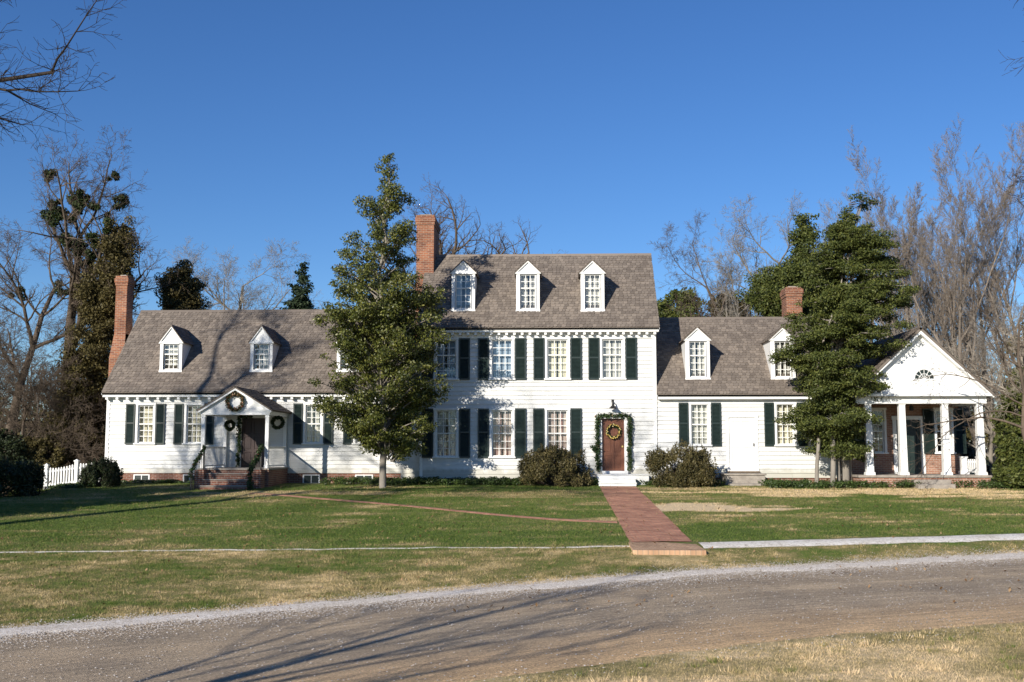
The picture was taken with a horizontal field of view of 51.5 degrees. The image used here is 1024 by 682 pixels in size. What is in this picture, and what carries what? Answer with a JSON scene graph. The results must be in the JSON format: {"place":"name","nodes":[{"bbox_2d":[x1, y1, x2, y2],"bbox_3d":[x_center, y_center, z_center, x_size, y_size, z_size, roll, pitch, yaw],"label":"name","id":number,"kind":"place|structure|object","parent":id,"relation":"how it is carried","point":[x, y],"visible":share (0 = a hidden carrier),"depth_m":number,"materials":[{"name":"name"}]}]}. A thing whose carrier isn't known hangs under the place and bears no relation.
{"place":"outdoors","nodes":[
{"label":"outdoors","id":0,"kind":"place"},
{"bbox_2d":[0,545,627,552],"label":"gravel path","id":1,"kind":"structure","parent":0,"point":[308,549],"depth_m":21.31,"materials":[{"name":"grey gravel"}]},
{"bbox_2d":[0,558,1023,681],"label":"road","id":2,"kind":"structure","parent":0,"point":[485,662],"depth_m":13.07,"materials":[{"name":"grey gravel"}]},
{"bbox_2d":[0,546,1023,681],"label":"gravel stones","id":3,"kind":"object","parent":2,"relation":"on","point":[517,586],"visible":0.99,"depth_m":15.89,"materials":[{"name":"grey gravel"}]},
{"bbox_2d":[0,456,1023,681],"bbox_3d":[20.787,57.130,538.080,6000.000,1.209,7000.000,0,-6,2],"label":"ground","id":4,"kind":"structure","parent":0,"point":[685,507],"depth_m":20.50,"materials":[{"name":"green plant"}]},
{"bbox_2d":[0,428,28,461],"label":"shrub","id":5,"kind":"object","parent":4,"relation":"on","point":[11,446],"visible":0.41,"depth_m":43.82,"materials":[{"name":"green plant"}]},
{"bbox_2d":[0,451,50,497],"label":"shrub","id":6,"kind":"object","parent":4,"relation":"on","point":[24,477],"visible":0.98,"depth_m":35.36,"materials":[{"name":"green plant"}]},
{"bbox_2d":[0,278,88,433],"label":"bare thicket","id":7,"kind":"object","parent":4,"relation":"on","point":[5,402],"visible":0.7,"depth_m":47.19,"materials":[{"name":"brown plant"}]},
{"bbox_2d":[20,432,73,487],"bbox_3d":[-19.871,5.074,44.908,2.564,2.479,2.003,0,-6,2],"label":"shrub","id":8,"kind":"object","parent":4,"relation":"on","point":[36,449],"visible":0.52,"depth_m":44.59,"materials":[{"name":"green plant"}]},
{"bbox_2d":[0,325,103,482],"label":"bare thicket","id":9,"kind":"object","parent":4,"relation":"on","point":[48,394],"visible":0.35,"depth_m":46.32,"materials":[{"name":"brown plant"}]},
{"bbox_2d":[0,331,106,479],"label":"bare thicket","id":10,"kind":"object","parent":4,"relation":"on","point":[23,395],"visible":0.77,"depth_m":44.98,"materials":[{"name":"brown plant"}]},
{"bbox_2d":[19,366,104,479],"bbox_3d":[-20.113,3.995,49.927,4.777,5.658,7.998,5,-7,-38],"label":"bare thicket","id":11,"kind":"object","parent":4,"relation":"on","point":[69,391],"visible":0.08,"depth_m":48.80,"materials":[{"name":"brown plant"}]},
{"bbox_2d":[0,0,126,150],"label":"bare tree","id":12,"kind":"object","parent":4,"relation":"on","point":[52,71],"visible":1,"depth_m":18.66,"materials":[{"name":"brown plant"}]},
{"bbox_2d":[43,459,86,488],"bbox_3d":[-17.246,5.298,41.670,2.279,1.318,0.180,0,-6,2],"label":"picket fence","id":13,"kind":"object","parent":4,"relation":"on","point":[76,468],"visible":0.59,"depth_m":41.66,"materials":[{"name":"white paint"}]},
{"bbox_2d":[48,482,97,488],"bbox_3d":[-16.300,5.368,39.329,1.993,0.326,1.442,0,-6,2],"label":"ivy bed","id":14,"kind":"object","parent":4,"relation":"on","point":[69,485],"visible":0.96,"depth_m":39.00,"materials":[{"name":"green plant"}]},
{"bbox_2d":[0,207,158,458],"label":"bare tree","id":15,"kind":"object","parent":4,"relation":"on","point":[20,293],"visible":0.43,"depth_m":54.70,"materials":[{"name":"brown plant"}]},
{"bbox_2d":[32,215,145,476],"bbox_3d":[-18.814,0.434,47.465,4.620,12.237,3.532,0,-6,2],"label":"evergreen tree","id":16,"kind":"object","parent":4,"relation":"on","point":[96,310],"visible":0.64,"depth_m":46.97,"materials":[{"name":"green plant"}]},
{"bbox_2d":[41,260,139,356],"bbox_3d":[-20.269,1.086,56.056,9.652,12.740,4.252,-2,-6,21],"label":"bare tree","id":17,"kind":"object","parent":4,"relation":"on","point":[134,315],"visible":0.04,"depth_m":56.40,"materials":[{"name":"brown plant"}]},
{"bbox_2d":[0,124,187,483],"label":"bare tree","id":18,"kind":"object","parent":4,"relation":"on","point":[56,213],"visible":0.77,"depth_m":48.67,"materials":[{"name":"brown plant"}]},
{"bbox_2d":[78,456,123,486],"bbox_3d":[-15.331,4.885,39.556,1.667,1.233,1.437,2,-6,-18],"label":"shrub","id":19,"kind":"object","parent":4,"relation":"on","point":[106,469],"visible":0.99,"depth_m":39.31,"materials":[{"name":"green plant"}]},
{"bbox_2d":[101,479,193,483],"bbox_3d":[-14.221,5.496,41.453,3.634,0.250,1.218,0,-6,2],"label":"ivy bed","id":20,"kind":"object","parent":4,"relation":"on","point":[134,481],"visible":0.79,"depth_m":41.21,"materials":[{"name":"green plant"}]},
{"bbox_2d":[153,259,212,309],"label":"evergreen tree","id":21,"kind":"object","parent":4,"relation":"on","point":[189,297],"visible":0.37,"depth_m":54.16,"materials":[{"name":"green plant"}]},
{"bbox_2d":[163,236,333,309],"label":"bare tree","id":22,"kind":"object","parent":4,"relation":"on","point":[241,297],"visible":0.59,"depth_m":65.17,"materials":[{"name":"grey plant"}]},
{"bbox_2d":[279,261,318,308],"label":"evergreen tree","id":23,"kind":"object","parent":4,"relation":"on","point":[300,300],"visible":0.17,"depth_m":56.12,"materials":[{"name":"green plant"}]},
{"bbox_2d":[307,152,452,487],"bbox_3d":[-4.757,-0.803,39.035,5.295,12.513,5.239,0,-6,2],"label":"evergreen tree","id":24,"kind":"object","parent":4,"relation":"on","point":[382,428],"visible":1,"depth_m":38.35,"materials":[{"name":"green plant"}]},
{"bbox_2d":[250,493,616,522],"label":"brick side walk","id":25,"kind":"structure","parent":4,"relation":"on","point":[446,509],"depth_m":29.37,"materials":[{"name":"red brick"}]},
{"bbox_2d":[349,172,529,308],"bbox_3d":[-4.827,-0.587,54.395,10.486,15.162,6.185,-4,-7,35],"label":"bare tree","id":26,"kind":"object","parent":4,"relation":"on","point":[454,250],"visible":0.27,"depth_m":52.80,"materials":[{"name":"brown plant"}]},
{"bbox_2d":[342,191,565,300],"bbox_3d":[-3.127,-0.505,54.730,12.124,15.090,5.842,0,-6,2],"label":"bare tree","id":27,"kind":"object","parent":4,"relation":"on","point":[450,247],"visible":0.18,"depth_m":55.06,"materials":[{"name":"brown plant"}]},
{"bbox_2d":[319,476,600,485],"bbox_3d":[-1.880,5.328,40.372,10.739,0.403,2.141,0,-6,2],"label":"ivy bed","id":28,"kind":"object","parent":4,"relation":"on","point":[472,480],"visible":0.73,"depth_m":39.91,"materials":[{"name":"green plant"}]},
{"bbox_2d":[0,382,997,459],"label":"undergrowth","id":29,"kind":"object","parent":4,"relation":"on","point":[968,434],"visible":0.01,"depth_m":113.22,"materials":[{"name":"brown plant"}]},
{"bbox_2d":[0,354,999,442],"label":"trees","id":30,"kind":"object","parent":4,"relation":"on","point":[86,378],"depth_m":122.55,"materials":[{"name":"brown plant"}]},
{"bbox_2d":[0,483,1023,618],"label":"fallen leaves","id":31,"kind":"object","parent":4,"relation":"on","point":[954,601],"visible":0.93,"depth_m":23.72,"materials":[{"name":"brown plant"}]},
{"bbox_2d":[0,552,1023,636],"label":"gravel shoulder","id":32,"kind":"object","parent":4,"relation":"on","point":[386,598],"visible":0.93,"depth_m":16.46},
{"bbox_2d":[101,214,996,489],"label":"colonial house","id":33,"kind":"structure","parent":4,"relation":"on","point":[561,350],"depth_m":41.71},
{"bbox_2d":[124,403,165,444],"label":"window","id":34,"kind":"structure","parent":33,"relation":"in","point":[148,428],"depth_m":42.25,"materials":[{"name":"white paint"}]},
{"bbox_2d":[173,402,213,444],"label":"window","id":35,"kind":"structure","parent":33,"relation":"in","point":[185,414],"depth_m":42.20,"materials":[{"name":"white paint"}]},
{"bbox_2d":[188,444,207,477],"bbox_3d":[-11.359,4.316,38.423,0.278,1.243,1.654,0,-6,2],"label":"garland","id":36,"kind":"object","parent":33,"relation":"attached to","point":[198,458],"visible":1,"depth_m":38.22,"materials":[{"name":"green plant"}]},
{"bbox_2d":[224,419,235,431],"bbox_3d":[-10.793,3.228,40.621,0.464,0.477,0.202,0,-6,2],"label":"wreath","id":37,"kind":"object","parent":33,"relation":"hanging from","point":[226,423],"visible":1,"depth_m":40.59,"materials":[{"name":"green plant"}]},
{"bbox_2d":[224,391,244,411],"bbox_3d":[-10.243,2.238,39.248,0.807,0.771,0.204,0,-6,2],"label":"wreath","id":38,"kind":"object","parent":33,"relation":"hanging from","point":[230,407],"visible":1,"depth_m":39.22,"materials":[{"name":"green plant"}]},
{"bbox_2d":[235,415,252,466],"bbox_3d":[-10.581,3.917,41.877,0.690,2.149,0.262,0,-6,2],"label":"garland","id":39,"kind":"object","parent":33,"relation":"attached to","point":[239,433],"visible":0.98,"depth_m":41.88,"materials":[{"name":"green plant"}]},
{"bbox_2d":[241,418,264,466],"bbox_3d":[-10.231,4.015,41.993,0.928,1.929,0.050,0,-6,2],"label":"door","id":40,"kind":"structure","parent":33,"relation":"in","point":[253,430],"depth_m":41.99,"materials":[{"name":"brown wood"}]},
{"bbox_2d":[246,443,264,489],"bbox_3d":[-9.263,4.607,38.289,0.348,1.845,1.684,0,-6,2],"label":"garland","id":41,"kind":"object","parent":33,"relation":"attached to","point":[252,466],"visible":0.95,"depth_m":37.81,"materials":[{"name":"green plant"}]},
{"bbox_2d":[271,415,285,429],"bbox_3d":[-8.914,3.105,40.451,0.593,0.579,0.204,0,-6,2],"label":"wreath","id":42,"kind":"object","parent":33,"relation":"hanging from","point":[278,417],"visible":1,"depth_m":40.43,"materials":[{"name":"green plant"}]},
{"bbox_2d":[293,402,332,444],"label":"window","id":43,"kind":"structure","parent":33,"relation":"in","point":[303,417],"depth_m":42.00,"materials":[{"name":"white paint"}]},
{"bbox_2d":[343,402,378,443],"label":"window","id":44,"kind":"structure","parent":33,"relation":"in","point":[345,441],"depth_m":41.84,"materials":[{"name":"white paint"}]},
{"bbox_2d":[422,337,469,379],"bbox_3d":[-2.590,0.704,41.837,1.890,1.690,0.341,0,-6,2],"label":"window","id":45,"kind":"structure","parent":33,"relation":"in","point":[456,344],"depth_m":41.76,"materials":[{"name":"glass"}]},
{"bbox_2d":[422,408,469,457],"bbox_3d":[-2.567,3.597,41.540,1.890,1.963,0.341,0,-6,2],"label":"window","id":46,"kind":"structure","parent":33,"relation":"in","point":[458,425],"depth_m":41.46,"materials":[{"name":"white paint"}]},
{"bbox_2d":[478,337,525,379],"bbox_3d":[-0.388,0.696,41.753,1.890,1.690,0.342,0,-6,2],"label":"window","id":47,"kind":"structure","parent":33,"relation":"in","point":[501,366],"depth_m":41.69,"materials":[{"name":"white paint"}]},
{"bbox_2d":[478,408,525,457],"bbox_3d":[-0.385,3.588,41.456,1.890,1.963,0.342,0,-6,2],"label":"window","id":48,"kind":"structure","parent":33,"relation":"in","point":[490,425],"depth_m":41.39,"materials":[{"name":"white paint"}]},
{"bbox_2d":[533,337,581,379],"bbox_3d":[1.785,0.687,41.670,1.890,1.690,0.340,0,-6,2],"label":"window","id":49,"kind":"structure","parent":33,"relation":"in","point":[545,354],"depth_m":41.60,"materials":[{"name":"white paint"}]},
{"bbox_2d":[533,408,581,457],"bbox_3d":[1.770,3.580,41.373,1.890,1.963,0.340,0,-6,2],"label":"window","id":50,"kind":"structure","parent":33,"relation":"in","point":[569,425],"depth_m":41.32,"materials":[{"name":"white paint"}]},
{"bbox_2d":[590,444,597,451],"bbox_3d":[3.206,4.134,41.037,0.404,0.335,0.237,2,-6,-19],"label":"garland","id":51,"kind":"object","parent":33,"relation":"attached to","point":[594,447],"visible":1,"depth_m":41.02,"materials":[{"name":"green plant"}]},
{"bbox_2d":[588,337,636,379],"bbox_3d":[3.932,0.679,41.588,1.890,1.690,0.341,0,-6,2],"label":"window","id":52,"kind":"structure","parent":33,"relation":"in","point":[599,353],"depth_m":41.51,"materials":[{"name":"white paint"}]},
{"bbox_2d":[602,419,623,470],"bbox_3d":[3.925,4.037,41.231,0.861,2.037,0.123,0,-6,2],"label":"door","id":53,"kind":"structure","parent":33,"relation":"in","point":[612,449],"depth_m":41.24,"materials":[{"name":"brown wood"}]},
{"bbox_2d":[594,412,633,471],"bbox_3d":[3.949,3.887,41.050,1.606,2.352,0.290,0,-6,2],"label":"garland","id":54,"kind":"object","parent":33,"relation":"attached to","point":[630,444],"visible":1,"depth_m":41.05,"materials":[{"name":"green plant"}]},
{"bbox_2d":[606,424,621,438],"bbox_3d":[3.949,3.515,41.216,0.643,0.626,0.192,0,-6,2],"label":"wreath","id":55,"kind":"object","parent":33,"relation":"hanging from","point":[615,426],"visible":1,"depth_m":41.17,"materials":[{"name":"gold metal"}]},
{"bbox_2d":[678,402,721,445],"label":"window","id":56,"kind":"structure","parent":33,"relation":"in","point":[709,417],"depth_m":41.14,"materials":[{"name":"white paint"}]},
{"bbox_2d":[729,418,755,470],"bbox_3d":[8.894,3.988,41.026,1.017,2.057,0.100,0,-6,2],"label":"door","id":57,"kind":"structure","parent":33,"relation":"in","point":[742,445],"depth_m":41.03,"materials":[{"name":"white paint"}]},
{"bbox_2d":[764,401,807,445],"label":"window","id":58,"kind":"structure","parent":33,"relation":"in","point":[773,435],"depth_m":41.04,"materials":[{"name":"white paint"}]},
{"bbox_2d":[855,408,888,453],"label":"window","id":59,"kind":"structure","parent":33,"relation":"in","point":[884,427],"depth_m":40.95,"materials":[{"name":"white paint"}]},
{"bbox_2d":[896,420,920,473],"bbox_3d":[15.269,4.082,40.941,0.877,2.044,0.080,0,-6,2],"label":"door","id":60,"kind":"structure","parent":33,"relation":"in","point":[912,438],"depth_m":40.92,"materials":[{"name":"green paint"}]},
{"bbox_2d":[922,408,966,453],"bbox_3d":[16.612,3.454,40.868,1.606,1.777,0.250,0,-6,2],"label":"window","id":61,"kind":"structure","parent":33,"relation":"in","point":[960,447],"depth_m":40.79,"materials":[{"name":"white paint"}]},
{"bbox_2d":[517,443,593,487],"bbox_3d":[1.603,4.694,39.335,2.867,1.839,2.628,0,-6,2],"label":"shrub","id":62,"kind":"object","parent":4,"relation":"on","point":[551,463],"visible":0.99,"depth_m":38.84,"materials":[{"name":"green plant"}]},
{"bbox_2d":[600,486,691,541],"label":"brick walk","id":63,"kind":"structure","parent":4,"relation":"on","point":[638,511],"depth_m":26.90,"materials":[{"name":"red brick"}]},
{"bbox_2d":[628,542,707,561],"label":"walk steps","id":64,"kind":"structure","parent":4,"relation":"on","point":[647,548],"depth_m":20.31,"materials":[{"name":"brick"}]},
{"bbox_2d":[636,479,725,485],"bbox_3d":[6.263,5.314,39.924,3.735,0.311,1.906,0,-6,2],"label":"ivy bed","id":65,"kind":"object","parent":4,"relation":"on","point":[718,482],"visible":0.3,"depth_m":39.44,"materials":[{"name":"green plant"}]},
{"bbox_2d":[643,437,720,487],"bbox_3d":[6.268,4.572,39.203,2.823,2.029,2.619,0,-6,2],"label":"shrub","id":66,"kind":"object","parent":4,"relation":"on","point":[696,466],"visible":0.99,"depth_m":38.47,"materials":[{"name":"green plant"}]},
{"bbox_2d":[657,287,708,316],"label":"evergreen tree","id":67,"kind":"object","parent":4,"relation":"on","point":[667,311],"visible":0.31,"depth_m":78.99,"materials":[{"name":"green plant"}]},
{"bbox_2d":[646,208,763,316],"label":"bare tree","id":68,"kind":"object","parent":4,"relation":"on","point":[709,294],"visible":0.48,"depth_m":66.17,"materials":[{"name":"brown plant"}]},
{"bbox_2d":[692,219,761,316],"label":"bare tree","id":69,"kind":"object","parent":4,"relation":"on","point":[730,267],"visible":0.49,"depth_m":62.31,"materials":[{"name":"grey plant"}]},
{"bbox_2d":[706,291,755,316],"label":"tree","id":70,"kind":"object","parent":4,"relation":"on","point":[720,303],"visible":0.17,"depth_m":71.07,"materials":[{"name":"plant"}]},
{"bbox_2d":[718,189,852,314],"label":"bare tree","id":71,"kind":"object","parent":4,"relation":"on","point":[757,245],"visible":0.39,"depth_m":66.80,"materials":[{"name":"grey plant"}]},
{"bbox_2d":[732,212,871,347],"bbox_3d":[13.606,0.156,49.172,6.070,12.540,5.853,0,-6,2],"label":"evergreen tree","id":72,"kind":"object","parent":4,"relation":"on","point":[767,287],"visible":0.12,"depth_m":49.19,"materials":[{"name":"green plant"}]},
{"bbox_2d":[758,478,921,487],"bbox_3d":[11.858,5.164,38.442,5.561,0.409,2.071,0,-6,2],"label":"ivy bed","id":73,"kind":"object","parent":4,"relation":"on","point":[791,483],"visible":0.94,"depth_m":37.90,"materials":[{"name":"green plant"}]},
{"bbox_2d":[768,192,920,487],"bbox_3d":[12.134,-0.028,38.931,5.402,10.894,4.885,0,-6,2],"label":"evergreen tree","id":74,"kind":"object","parent":4,"relation":"on","point":[850,309],"visible":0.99,"depth_m":38.40,"materials":[{"name":"green plant"}]},
{"bbox_2d":[818,125,937,341],"bbox_3d":[20.292,-1.982,58.760,6.857,18.755,6.739,0,-6,2],"label":"bare tree","id":75,"kind":"object","parent":4,"relation":"on","point":[910,230],"visible":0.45,"depth_m":58.35,"materials":[{"name":"brown plant"}]},
{"bbox_2d":[863,194,951,337],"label":"bare tree","id":76,"kind":"object","parent":4,"relation":"on","point":[926,299],"visible":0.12,"depth_m":65.03,"materials":[{"name":"brown plant"}]},
{"bbox_2d":[870,221,956,342],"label":"bare tree","id":77,"kind":"object","parent":4,"relation":"on","point":[911,298],"visible":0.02,"depth_m":70.26,"materials":[{"name":"brown plant"}]},
{"bbox_2d":[842,185,1006,445],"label":"bare tree","id":78,"kind":"object","parent":4,"relation":"on","point":[889,252],"visible":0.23,"depth_m":66.47,"materials":[{"name":"brown plant"}]},
{"bbox_2d":[872,118,1023,378],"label":"bare tree","id":79,"kind":"object","parent":4,"relation":"on","point":[963,292],"visible":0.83,"depth_m":55.52,"materials":[{"name":"brown plant"}]},
{"bbox_2d":[882,297,1023,475],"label":"bare tree","id":80,"kind":"object","parent":4,"relation":"on","point":[989,453],"visible":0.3,"depth_m":48.70,"materials":[{"name":"brown plant"}]},
{"bbox_2d":[892,281,1023,490],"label":"bare tree","id":81,"kind":"object","parent":4,"relation":"on","point":[1018,364],"visible":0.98,"depth_m":36.45,"materials":[{"name":"brown plant"}]},
{"bbox_2d":[896,133,1023,461],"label":"bare tree","id":82,"kind":"object","parent":4,"relation":"on","point":[950,275],"visible":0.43,"depth_m":58.07,"materials":[{"name":"brown plant"}]},
{"bbox_2d":[953,355,975,468],"bbox_3d":[20.972,3.443,52.647,4.446,6.630,3.636,0,-6,2],"label":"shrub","id":83,"kind":"object","parent":4,"relation":"on","point":[968,446],"visible":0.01,"depth_m":51.90,"materials":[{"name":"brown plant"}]},
{"bbox_2d":[928,140,1023,398],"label":"bare tree","id":84,"kind":"object","parent":4,"relation":"on","point":[992,282],"visible":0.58,"depth_m":56.72,"materials":[{"name":"brown plant"}]},
{"bbox_2d":[944,302,1023,431],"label":"bare tree","id":85,"kind":"object","parent":4,"relation":"on","point":[994,368],"visible":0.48,"depth_m":44.38,"materials":[{"name":"brown plant"}]},
{"bbox_2d":[951,479,1023,488],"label":"ivy bed","id":86,"kind":"object","parent":4,"relation":"on","point":[991,484],"visible":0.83,"depth_m":37.24,"materials":[{"name":"green plant"}]},
{"bbox_2d":[986,465,996,481],"bbox_3d":[19.453,4.975,38.978,4.156,0.874,0.180,0,-6,2],"label":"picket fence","id":87,"kind":"object","parent":4,"relation":"on","point":[987,469],"visible":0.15,"depth_m":39.02,"materials":[{"name":"white wood"}]},
{"bbox_2d":[989,366,1023,465],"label":"tree","id":88,"kind":"object","parent":4,"relation":"on","point":[999,425],"visible":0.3,"depth_m":44.78,"materials":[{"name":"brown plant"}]},
{"bbox_2d":[991,419,1023,488],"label":"shrub","id":89,"kind":"object","parent":4,"relation":"on","point":[1008,468],"visible":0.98,"depth_m":37.09,"materials":[{"name":"green plant"}]},
{"bbox_2d":[997,0,1023,225],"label":"bare tree","id":90,"kind":"object","parent":4,"relation":"on","point":[1017,181],"visible":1,"depth_m":19.75,"materials":[{"name":"brown plant"}]},
{"bbox_2d":[998,322,1023,409],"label":"tree","id":91,"kind":"object","parent":4,"relation":"on","point":[1012,351],"visible":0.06,"depth_m":52.79,"materials":[{"name":"brown plant"}]},
{"bbox_2d":[0,0,1023,448],"label":"sky","id":92,"kind":"structure","parent":0,"point":[602,125],"materials":[{"name":"blue"}]},
{"bbox_2d":[698,534,1023,547],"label":"gravel path","id":93,"kind":"structure","parent":0,"point":[849,541],"depth_m":21.55,"materials":[{"name":"grey gravel"}]}
]}

